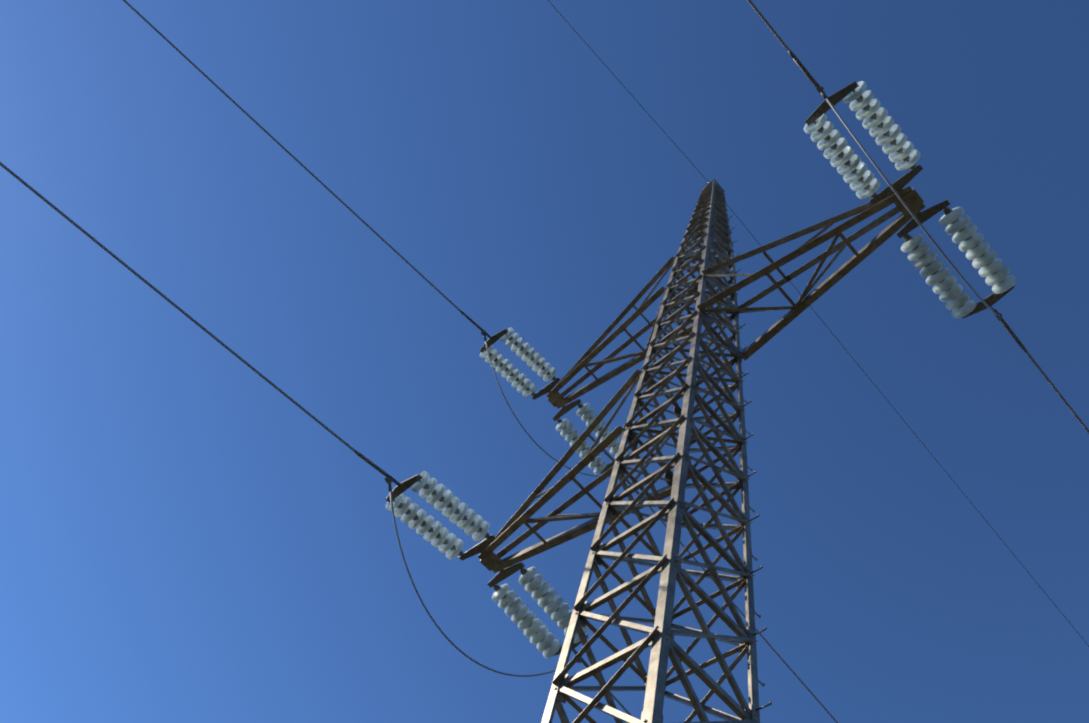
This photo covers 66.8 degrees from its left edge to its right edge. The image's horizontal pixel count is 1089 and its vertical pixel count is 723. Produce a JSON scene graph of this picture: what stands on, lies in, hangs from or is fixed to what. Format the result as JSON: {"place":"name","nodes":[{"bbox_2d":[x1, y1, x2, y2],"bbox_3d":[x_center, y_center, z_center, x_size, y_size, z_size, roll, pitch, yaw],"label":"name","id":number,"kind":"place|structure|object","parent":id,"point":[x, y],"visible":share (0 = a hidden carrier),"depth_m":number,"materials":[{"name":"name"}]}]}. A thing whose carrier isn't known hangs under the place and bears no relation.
{"place":"outdoors","nodes":[
{"label":"outdoors","id":0,"kind":"place"},
{"bbox_2d":[0,0,1088,722],"bbox_3d":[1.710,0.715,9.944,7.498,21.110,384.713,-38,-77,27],"label":"pylon","id":1,"kind":"object","parent":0,"point":[710,268],"visible":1,"depth_m":10.06,"materials":[{"name":"metal"}]},
{"bbox_2d":[0,0,1088,722],"label":"sky","id":2,"kind":"structure","parent":0,"point":[181,541],"materials":[{"name":"blue"}]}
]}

